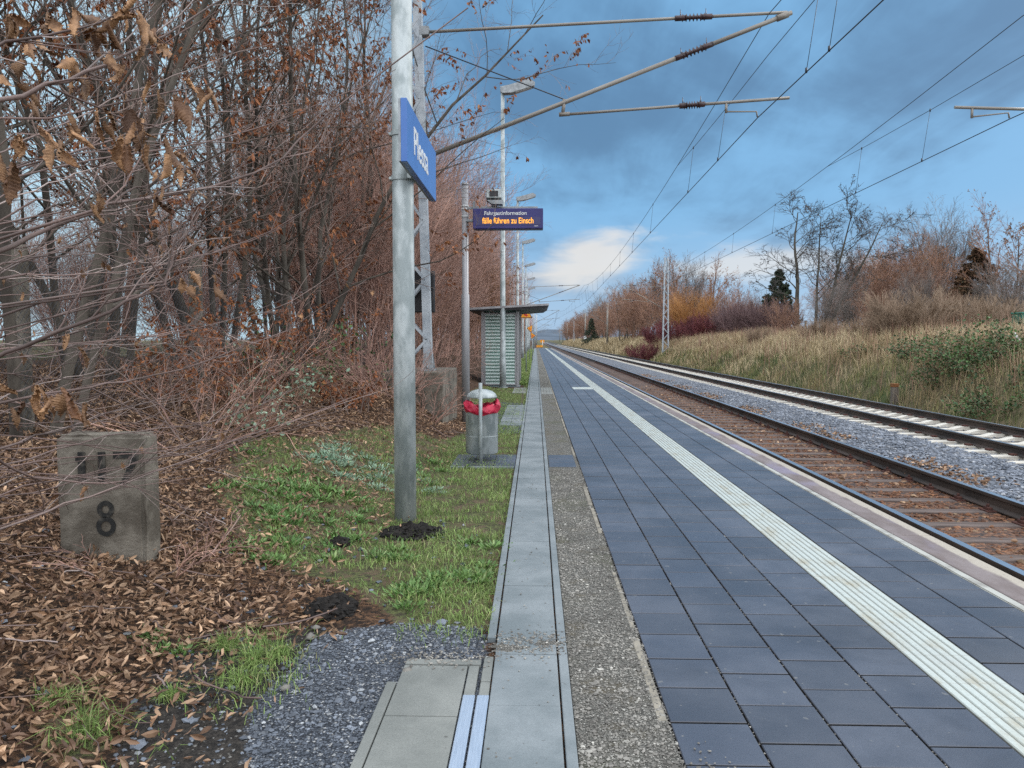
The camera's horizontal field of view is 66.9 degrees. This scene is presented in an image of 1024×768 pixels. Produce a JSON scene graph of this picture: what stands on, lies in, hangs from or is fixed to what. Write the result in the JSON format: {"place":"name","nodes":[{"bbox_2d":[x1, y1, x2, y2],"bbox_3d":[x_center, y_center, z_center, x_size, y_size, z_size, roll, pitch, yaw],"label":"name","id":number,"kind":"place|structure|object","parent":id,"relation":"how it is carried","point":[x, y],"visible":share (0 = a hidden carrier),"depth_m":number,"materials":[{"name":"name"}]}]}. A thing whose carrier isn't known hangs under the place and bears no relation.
{"place":"outdoors","nodes":[
{"label":"outdoors","id":0,"kind":"place"},
{"bbox_2d":[0,340,1023,767],"bbox_3d":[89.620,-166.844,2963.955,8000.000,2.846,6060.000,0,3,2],"label":"ground","id":1,"kind":"structure","parent":0,"point":[370,614],"depth_m":4.28,"materials":[{"name":"plant"}]},
{"bbox_2d":[0,206,161,366],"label":"bare shrub","id":2,"kind":"object","parent":1,"relation":"on","point":[39,311],"visible":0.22,"depth_m":10.38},
{"bbox_2d":[25,685,152,762],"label":"grass tuft","id":3,"kind":"object","parent":1,"relation":"on","point":[87,723],"visible":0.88,"depth_m":2.97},
{"bbox_2d":[11,196,184,358],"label":"bare shrub","id":4,"kind":"object","parent":1,"relation":"on","point":[100,351],"visible":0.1,"depth_m":12.96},
{"bbox_2d":[0,0,204,237],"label":"hornbeam tree","id":5,"kind":"object","parent":1,"relation":"on","point":[13,55],"visible":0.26,"depth_m":8.81,"materials":[{"name":"brown plant"}]},
{"bbox_2d":[57,431,160,563],"bbox_3d":[-2.459,0.788,4.747,0.528,0.988,0.229,0,3,0],"label":"kilometre stone","id":6,"kind":"object","parent":1,"relation":"on","point":[120,522],"visible":0.64,"depth_m":4.64,"materials":[{"name":"stone"}]},
{"bbox_2d":[19,0,252,346],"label":"bare tree","id":7,"kind":"object","parent":1,"relation":"on","point":[103,192],"visible":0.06,"depth_m":19.07,"materials":[{"name":"brown plant"}]},
{"bbox_2d":[19,508,273,580],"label":"shrub","id":8,"kind":"object","parent":1,"relation":"on","point":[177,563],"visible":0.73,"depth_m":4.58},
{"bbox_2d":[85,289,243,416],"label":"leafy shrub","id":9,"kind":"object","parent":1,"relation":"on","point":[188,375],"visible":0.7,"depth_m":8.43,"materials":[{"name":"brown plant"}]},
{"bbox_2d":[0,0,341,440],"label":"hornbeam tree","id":10,"kind":"object","parent":1,"relation":"on","point":[13,381],"visible":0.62,"depth_m":7.05,"materials":[{"name":"brown plant"}]},
{"bbox_2d":[17,322,333,468],"bbox_3d":[-3.050,0.037,7.437,2.592,1.480,2.910,-1,3,-16],"label":"shrub","id":11,"kind":"object","parent":1,"relation":"on","point":[240,405],"visible":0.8,"depth_m":7.37,"materials":[{"name":"plant"}]},
{"bbox_2d":[109,198,266,364],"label":"bare shrub","id":12,"kind":"object","parent":1,"relation":"on","point":[232,268],"visible":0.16,"depth_m":13.16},
{"bbox_2d":[117,184,288,352],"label":"bare shrub","id":13,"kind":"object","parent":1,"relation":"on","point":[253,282],"visible":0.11,"depth_m":16.28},
{"bbox_2d":[0,244,422,436],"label":"wire fence","id":14,"kind":"object","parent":1,"relation":"on","point":[23,316],"visible":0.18,"depth_m":8.49,"materials":[{"name":"metal"}]},
{"bbox_2d":[0,0,426,378],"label":"hornbeam tree","id":15,"kind":"object","parent":1,"relation":"on","point":[249,209],"visible":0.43,"depth_m":11.11,"materials":[{"name":"brown plant"}]},
{"bbox_2d":[0,0,426,384],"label":"hornbeam tree","id":16,"kind":"object","parent":1,"relation":"on","point":[43,175],"visible":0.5,"depth_m":9.44,"materials":[{"name":"brown plant"}]},
{"bbox_2d":[78,287,365,402],"bbox_3d":[-3.477,-0.464,9.776,2.568,1.541,3.160,2,4,28],"label":"shrub","id":17,"kind":"object","parent":1,"relation":"on","point":[289,371],"visible":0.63,"depth_m":9.71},
{"bbox_2d":[0,373,459,767],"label":"fallen twigs","id":18,"kind":"object","parent":1,"relation":"on","point":[164,684],"visible":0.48,"depth_m":4.32,"materials":[{"name":"wood"}]},
{"bbox_2d":[0,0,467,538],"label":"overhanging tree","id":19,"kind":"object","parent":1,"relation":"on","point":[122,156],"visible":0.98,"depth_m":2.84,"materials":[{"name":"brown plant"}]},
{"bbox_2d":[164,282,324,403],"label":"leafy shrub","id":20,"kind":"object","parent":1,"relation":"on","point":[248,328],"visible":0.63,"depth_m":9.68,"materials":[{"name":"brown plant"}]},
{"bbox_2d":[1,482,490,767],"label":"gravel","id":21,"kind":"structure","parent":1,"relation":"on","point":[192,720],"depth_m":3.36,"materials":[{"name":"gravel"}]},
{"bbox_2d":[205,390,301,435],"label":"bramble bush","id":22,"kind":"object","parent":1,"relation":"on","point":[273,422],"visible":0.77,"depth_m":8.31,"materials":[{"name":"brown plant"}]},
{"bbox_2d":[197,624,312,674],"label":"grass tuft","id":23,"kind":"object","parent":1,"relation":"on","point":[248,656],"visible":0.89,"depth_m":3.62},
{"bbox_2d":[79,0,452,368],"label":"hornbeam tree","id":24,"kind":"object","parent":1,"relation":"on","point":[388,77],"visible":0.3,"depth_m":14.61,"materials":[{"name":"brown plant"}]},
{"bbox_2d":[207,343,349,408],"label":"bramble bush","id":25,"kind":"object","parent":1,"relation":"on","point":[303,388],"visible":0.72,"depth_m":9.87,"materials":[{"name":"grey plant"}]},
{"bbox_2d":[51,349,533,767],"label":"grass","id":26,"kind":"structure","parent":1,"relation":"on","point":[525,374],"depth_m":5.83,"materials":[{"name":"plant"}]},
{"bbox_2d":[125,0,474,368],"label":"hornbeam tree","id":27,"kind":"object","parent":1,"relation":"on","point":[440,92],"visible":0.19,"depth_m":16.61,"materials":[{"name":"brown plant"}]},
{"bbox_2d":[219,300,393,389],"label":"bramble bush","id":28,"kind":"object","parent":1,"relation":"on","point":[332,354],"visible":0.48,"depth_m":12.05,"materials":[{"name":"brown plant"}]},
{"bbox_2d":[172,0,448,355],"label":"bare tree","id":29,"kind":"object","parent":1,"relation":"on","point":[373,116],"visible":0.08,"depth_m":20.31,"materials":[{"name":"brown plant"}]},
{"bbox_2d":[159,55,474,357],"bbox_3d":[-4.925,-4.370,19.275,7.397,7.709,7.475,1,3,12],"label":"bare shrub","id":30,"kind":"object","parent":1,"relation":"on","point":[274,273],"visible":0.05,"depth_m":18.76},
{"bbox_2d":[244,289,392,388],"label":"leafy shrub","id":31,"kind":"object","parent":1,"relation":"on","point":[322,327],"visible":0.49,"depth_m":12.72,"materials":[{"name":"brown plant"}]},
{"bbox_2d":[127,442,514,660],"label":"weeds","id":32,"kind":"object","parent":1,"relation":"on","point":[353,536],"visible":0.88,"depth_m":5.83,"materials":[{"name":"green plant"}]},
{"bbox_2d":[20,0,632,387],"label":"hornbeam tree","id":33,"kind":"object","parent":1,"relation":"on","point":[283,266],"visible":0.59,"depth_m":12.46,"materials":[{"name":"brown plant"}]},
{"bbox_2d":[302,592,358,621],"bbox_3d":[-1.016,1.245,4.341,0.300,0.135,0.368,0,3,2],"label":"molehill","id":34,"kind":"object","parent":1,"relation":"on","point":[339,600],"visible":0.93,"depth_m":4.27,"materials":[{"name":"black soil"}]},
{"bbox_2d":[155,6,510,380],"bbox_3d":[-3.193,-3.779,16.896,7.046,7.412,7.101,0,3,2],"label":"bare shrub","id":35,"kind":"object","parent":1,"relation":"on","point":[354,294],"visible":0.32,"depth_m":16.26,"materials":[{"name":"plant"}]},
{"bbox_2d":[315,369,383,413],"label":"leafy shrub","id":36,"kind":"object","parent":1,"relation":"on","point":[335,392],"visible":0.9,"depth_m":10.46,"materials":[{"name":"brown plant"}]},
{"bbox_2d":[217,41,509,356],"bbox_3d":[-4.763,-5.781,24.705,9.607,10.028,9.532,2,4,26],"label":"bare shrub","id":37,"kind":"object","parent":1,"relation":"on","point":[453,174],"visible":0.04,"depth_m":24.14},
{"bbox_2d":[290,438,451,494],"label":"pale weeds","id":38,"kind":"object","parent":1,"relation":"on","point":[343,463],"visible":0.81,"depth_m":8.05,"materials":[{"name":"grey plant"}]},
{"bbox_2d":[308,341,460,396],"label":"shrub","id":39,"kind":"object","parent":1,"relation":"on","point":[419,372],"visible":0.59,"depth_m":11.77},
{"bbox_2d":[289,116,497,368],"bbox_3d":[-3.374,-3.602,20.567,6.287,6.553,6.354,0,3,2],"label":"bare shrub","id":40,"kind":"object","parent":1,"relation":"on","point":[439,272],"visible":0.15,"depth_m":19.99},
{"bbox_2d":[325,301,496,382],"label":"shrub","id":41,"kind":"object","parent":1,"relation":"on","point":[386,363],"visible":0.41,"depth_m":15.90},
{"bbox_2d":[388,0,435,521],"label":"station sign","id":42,"kind":"object","parent":1,"relation":"on","point":[413,156],"visible":1,"depth_m":6.37,"materials":[{"name":"metal"}]},
{"bbox_2d":[379,520,447,541],"bbox_3d":[-0.774,1.135,6.047,0.545,0.146,0.464,0,3,2],"label":"molehill","id":43,"kind":"object","parent":1,"relation":"on","point":[409,528],"visible":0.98,"depth_m":5.97,"materials":[{"name":"black soil"}]},
{"bbox_2d":[377,367,456,422],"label":"foundation block","id":44,"kind":"structure","parent":1,"relation":"on","point":[452,381],"depth_m":12.71,"materials":[{"name":"concrete"}]},
{"bbox_2d":[391,0,792,370],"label":"catenary mast","id":45,"kind":"object","parent":44,"relation":"on","point":[425,301],"visible":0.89,"depth_m":13.00,"materials":[{"name":"metal"}]},
{"bbox_2d":[554,0,883,325],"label":"overhead line","id":46,"kind":"object","parent":45,"relation":"hanging from","point":[806,71],"visible":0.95,"depth_m":13.67,"materials":[{"name":"metal"}]},
{"bbox_2d":[314,150,528,362],"bbox_3d":[-3.615,-4.092,24.690,6.915,7.015,6.024,-1,3,-19],"label":"bare shrub","id":47,"kind":"object","parent":1,"relation":"on","point":[438,317],"visible":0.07,"depth_m":24.05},
{"bbox_2d":[350,657,493,767],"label":"slab paving","id":48,"kind":"structure","parent":1,"relation":"on","point":[416,711],"depth_m":3.09,"materials":[{"name":"concrete"}]},
{"bbox_2d":[356,193,517,357],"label":"bare shrub","id":49,"kind":"object","parent":1,"relation":"on","point":[451,332],"visible":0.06,"depth_m":32.86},
{"bbox_2d":[369,135,535,363],"bbox_3d":[-3.006,-4.643,28.240,7.518,7.848,7.460,-1,3,-14],"label":"bare shrub","id":50,"kind":"object","parent":1,"relation":"on","point":[445,330],"visible":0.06,"depth_m":28.57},
{"bbox_2d":[448,695,474,767],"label":"cover plate","id":51,"kind":"object","parent":1,"relation":"on","point":[459,749],"visible":0.94,"depth_m":2.95,"materials":[{"name":"metal"}]},
{"bbox_2d":[428,206,519,355],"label":"bare shrub","id":52,"kind":"object","parent":1,"relation":"on","point":[458,344],"visible":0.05,"depth_m":38.10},
{"bbox_2d":[465,695,488,767],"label":"cover plate","id":53,"kind":"object","parent":1,"relation":"on","point":[474,755],"visible":0.98,"depth_m":2.95,"materials":[{"name":"metal"}]},
{"bbox_2d":[450,454,515,468],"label":"paving slab","id":54,"kind":"structure","parent":1,"relation":"on","point":[511,460],"depth_m":9.52,"materials":[{"name":"concrete"}]},
{"bbox_2d":[463,383,500,462],"bbox_3d":[-0.369,0.483,9.651,0.468,1.020,0.494,0,3,2],"label":"litter bin","id":55,"kind":"object","parent":54,"relation":"on","point":[481,428],"visible":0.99,"depth_m":9.49,"materials":[{"name":"metal"}]},
{"bbox_2d":[437,256,529,360],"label":"leafy shrub","id":56,"kind":"object","parent":1,"relation":"on","point":[489,300],"visible":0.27,"depth_m":38.96,"materials":[{"name":"brown plant"}]},
{"bbox_2d":[461,182,542,423],"bbox_3d":[-0.178,-1.306,13.691,1.446,4.460,0.280,0,3,2],"label":"information display","id":57,"kind":"object","parent":1,"relation":"on","point":[517,218],"visible":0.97,"depth_m":13.61,"materials":[{"name":"metal"}]},
{"bbox_2d":[489,381,519,386],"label":"shelter paving","id":58,"kind":"structure","parent":1,"relation":"on","point":[506,385],"depth_m":25.60,"materials":[{"name":"concrete"}]},
{"bbox_2d":[469,303,548,385],"bbox_3d":[-0.040,-1.309,26.657,2.530,2.700,4.530,0,3,2],"label":"waiting shelter","id":59,"kind":"object","parent":58,"relation":"on","point":[488,372],"visible":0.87,"depth_m":25.10,"materials":[{"name":"metal"}]},
{"bbox_2d":[0,359,1020,767],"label":"leaf litter","id":60,"kind":"object","parent":1,"relation":"on","point":[100,643],"visible":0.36,"depth_m":4.50,"materials":[{"name":"plant"}]},
{"bbox_2d":[498,79,534,387],"bbox_3d":[0.135,-4.542,24.289,1.150,9.750,0.300,0,3,2],"label":"lamp post","id":61,"kind":"object","parent":1,"relation":"on","point":[514,88],"visible":0.81,"depth_m":24.25,"materials":[{"name":"metal"}]},
{"bbox_2d":[540,355,666,720],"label":"kerb","id":62,"kind":"structure","parent":1,"relation":"on","point":[639,654],"depth_m":3.88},
{"bbox_2d":[536,348,683,767],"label":"gravel strip","id":63,"kind":"object","parent":1,"relation":"on","point":[558,441],"visible":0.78,"depth_m":3.92,"materials":[{"name":"gravel"}]},
{"bbox_2d":[366,454,947,767],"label":"grit","id":64,"kind":"object","parent":63,"relation":"on","point":[596,683],"visible":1,"depth_m":3.71,"materials":[{"name":"gravel"}]},
{"bbox_2d":[610,280,660,339],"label":"bare shrub","id":65,"kind":"object","parent":1,"relation":"on","point":[632,316],"visible":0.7,"depth_m":116.60,"materials":[{"name":"brown plant"}]},
{"bbox_2d":[623,257,668,352],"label":"catenary mast","id":66,"kind":"object","parent":1,"relation":"on","point":[667,305],"visible":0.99,"depth_m":76.20,"materials":[{"name":"metal"}]},
{"bbox_2d":[560,15,1023,325],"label":"overhead line","id":67,"kind":"object","parent":66,"relation":"hanging from","point":[922,160],"visible":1,"depth_m":17.48,"materials":[{"name":"metal"}]},
{"bbox_2d":[622,280,697,334],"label":"bare shrub","id":68,"kind":"object","parent":1,"relation":"on","point":[653,306],"visible":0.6,"depth_m":96.99,"materials":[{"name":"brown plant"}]},
{"bbox_2d":[654,250,717,318],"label":"bare tree","id":69,"kind":"object","parent":1,"relation":"on","point":[695,282],"visible":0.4,"depth_m":110.34,"materials":[{"name":"brown plant"}]},
{"bbox_2d":[661,287,719,336],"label":"orange shrub","id":70,"kind":"object","parent":1,"relation":"on","point":[676,311],"visible":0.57,"depth_m":84.19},
{"bbox_2d":[712,289,779,331],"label":"purple shrub","id":71,"kind":"object","parent":1,"relation":"on","point":[736,319],"visible":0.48,"depth_m":68.74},
{"bbox_2d":[734,296,801,330],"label":"purple shrub","id":72,"kind":"object","parent":1,"relation":"on","point":[754,317],"visible":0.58,"depth_m":66.48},
{"bbox_2d":[758,268,802,328],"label":"spruce tree","id":73,"kind":"object","parent":1,"relation":"on","point":[784,288],"visible":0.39,"depth_m":82.36,"materials":[{"name":"green plant"}]},
{"bbox_2d":[543,341,1023,570],"bbox_3d":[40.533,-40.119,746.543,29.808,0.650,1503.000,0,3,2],"label":"ballast","id":74,"kind":"structure","parent":1,"relation":"on","point":[986,548],"depth_m":11.44,"materials":[{"name":"gravel"}]},
{"bbox_2d":[543,341,1023,581],"bbox_3d":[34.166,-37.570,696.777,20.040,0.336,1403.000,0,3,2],"label":"railway track","id":75,"kind":"structure","parent":74,"relation":"on","point":[991,502],"depth_m":10.44,"materials":[{"name":"metal"}]},
{"bbox_2d":[548,342,1023,463],"bbox_3d":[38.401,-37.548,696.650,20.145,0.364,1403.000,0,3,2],"label":"railway track","id":76,"kind":"structure","parent":74,"relation":"on","point":[810,400],"depth_m":19.20,"materials":[{"name":"metal"}]},
{"bbox_2d":[640,388,1023,566],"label":"rusty ballast","id":77,"kind":"structure","parent":74,"relation":"on","point":[1020,562],"depth_m":9.61,"materials":[{"name":"gravel"}]},
{"bbox_2d":[664,381,1023,502],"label":"ballast stones","id":78,"kind":"object","parent":74,"relation":"on","point":[1004,464],"visible":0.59,"depth_m":13.72,"materials":[{"name":"gravel"}]},
{"bbox_2d":[757,295,813,331],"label":"bare shrub","id":79,"kind":"object","parent":1,"relation":"on","point":[793,315],"visible":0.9,"depth_m":57.08,"materials":[{"name":"brown plant"}]},
{"bbox_2d":[551,348,1023,604],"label":"platform edge","id":80,"kind":"object","parent":1,"relation":"on","point":[1004,583],"visible":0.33,"depth_m":6.50,"materials":[{"name":"stone"}]},
{"bbox_2d":[550,348,1023,612],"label":"platform edge line","id":81,"kind":"object","parent":80,"relation":"on","point":[990,590],"visible":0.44,"depth_m":6.11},
{"bbox_2d":[562,308,1023,422],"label":"dry grass","id":82,"kind":"structure","parent":1,"relation":"on","point":[618,346],"depth_m":37.49,"materials":[{"name":"plant"}]},
{"bbox_2d":[743,189,842,327],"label":"robinia tree","id":83,"kind":"object","parent":1,"relation":"on","point":[796,266],"visible":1,"depth_m":62.49,"materials":[{"name":"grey plant"}]},
{"bbox_2d":[620,334,1023,427],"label":"bank grass","id":84,"kind":"structure","parent":1,"relation":"on","point":[755,373],"depth_m":30.41,"materials":[{"name":"plant"}]},
{"bbox_2d":[779,197,864,324],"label":"robinia tree","id":85,"kind":"object","parent":1,"relation":"on","point":[823,228],"visible":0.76,"depth_m":64.29,"materials":[{"name":"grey plant"}]},
{"bbox_2d":[807,272,854,323],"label":"bare shrub","id":86,"kind":"object","parent":1,"relation":"on","point":[826,313],"visible":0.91,"depth_m":54.79,"materials":[{"name":"brown plant"}]},
{"bbox_2d":[826,269,871,327],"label":"bare shrub","id":87,"kind":"object","parent":1,"relation":"on","point":[848,313],"visible":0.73,"depth_m":56.96,"materials":[{"name":"brown plant"}]},
{"bbox_2d":[812,239,909,325],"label":"bare shrub","id":88,"kind":"object","parent":1,"relation":"on","point":[878,286],"visible":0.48,"depth_m":64.01,"materials":[{"name":"brown plant"}]},
{"bbox_2d":[797,174,931,324],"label":"robinia tree","id":89,"kind":"object","parent":1,"relation":"on","point":[837,269],"visible":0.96,"depth_m":59.93,"materials":[{"name":"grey plant"}]},
{"bbox_2d":[858,304,918,341],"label":"tan shrub","id":90,"kind":"object","parent":1,"relation":"on","point":[870,323],"visible":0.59,"depth_m":35.02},
{"bbox_2d":[837,224,977,319],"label":"bare shrub","id":91,"kind":"object","parent":1,"relation":"on","point":[887,249],"visible":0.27,"depth_m":67.83,"materials":[{"name":"brown plant"}]},
{"bbox_2d":[854,280,964,336],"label":"tan shrub","id":92,"kind":"object","parent":1,"relation":"on","point":[875,306],"visible":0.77,"depth_m":34.59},
{"bbox_2d":[877,324,955,360],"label":"bramble bush","id":93,"kind":"object","parent":1,"relation":"on","point":[904,353],"visible":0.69,"depth_m":28.25,"materials":[{"name":"green plant"}]},
{"bbox_2d":[889,259,954,307],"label":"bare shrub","id":94,"kind":"object","parent":1,"relation":"on","point":[928,287],"visible":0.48,"depth_m":50.91,"materials":[{"name":"brown plant"}]},
{"bbox_2d":[878,231,968,313],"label":"bare shrub","id":95,"kind":"object","parent":1,"relation":"on","point":[934,261],"visible":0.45,"depth_m":63.75,"materials":[{"name":"brown plant"}]},
{"bbox_2d":[881,193,990,300],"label":"bare tree","id":96,"kind":"object","parent":1,"relation":"on","point":[955,246],"visible":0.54,"depth_m":67.71,"materials":[{"name":"brown plant"}]},
{"bbox_2d":[898,338,990,390],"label":"bramble bush","id":97,"kind":"object","parent":1,"relation":"on","point":[933,371],"visible":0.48,"depth_m":24.04,"materials":[{"name":"green plant"}]},
{"bbox_2d":[903,309,1023,375],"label":"bramble bush","id":98,"kind":"object","parent":1,"relation":"on","point":[950,347],"visible":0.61,"depth_m":23.50,"materials":[{"name":"green plant"}]},
{"bbox_2d":[918,311,1023,386],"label":"bramble bush","id":99,"kind":"object","parent":1,"relation":"on","point":[981,359],"visible":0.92,"depth_m":22.25,"materials":[{"name":"green plant"}]},
{"bbox_2d":[945,247,1006,325],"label":"cypress tree","id":100,"kind":"object","parent":1,"relation":"on","point":[961,280],"visible":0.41,"depth_m":60.28,"materials":[{"name":"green plant"}]},
{"bbox_2d":[939,189,1023,306],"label":"bare tree","id":101,"kind":"object","parent":1,"relation":"on","point":[1004,241],"visible":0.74,"depth_m":59.06,"materials":[{"name":"brown plant"}]},
{"bbox_2d":[941,364,1023,420],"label":"bramble bush","id":102,"kind":"object","parent":1,"relation":"on","point":[977,405],"visible":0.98,"depth_m":20.13,"materials":[{"name":"green plant"}]},
{"bbox_2d":[950,292,1023,331],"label":"tan shrub","id":103,"kind":"object","parent":1,"relation":"on","point":[980,309],"visible":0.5,"depth_m":33.07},
{"bbox_2d":[969,249,1023,313],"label":"bare tree","id":104,"kind":"object","parent":1,"relation":"on","point":[1016,285],"visible":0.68,"depth_m":45.87,"materials":[{"name":"brown plant"}]},
{"bbox_2d":[0,0,1023,339],"label":"sky","id":105,"kind":"structure","parent":0,"point":[605,172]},
{"bbox_2d":[481,348,578,767],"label":"concrete path","id":106,"kind":"structure","parent":0,"point":[523,727],"depth_m":4.00,"materials":[{"name":"concrete"}]},
{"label":"platform bed","id":107,"kind":"structure","parent":0,"visible":0},
{"bbox_2d":[538,348,1023,767],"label":"platform paving","id":108,"kind":"structure","parent":107,"relation":"on","point":[791,728],"depth_m":4.20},
{"bbox_2d":[545,348,1023,757],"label":"tactile strip","id":109,"kind":"object","parent":107,"relation":"on","point":[990,700],"visible":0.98,"depth_m":4.27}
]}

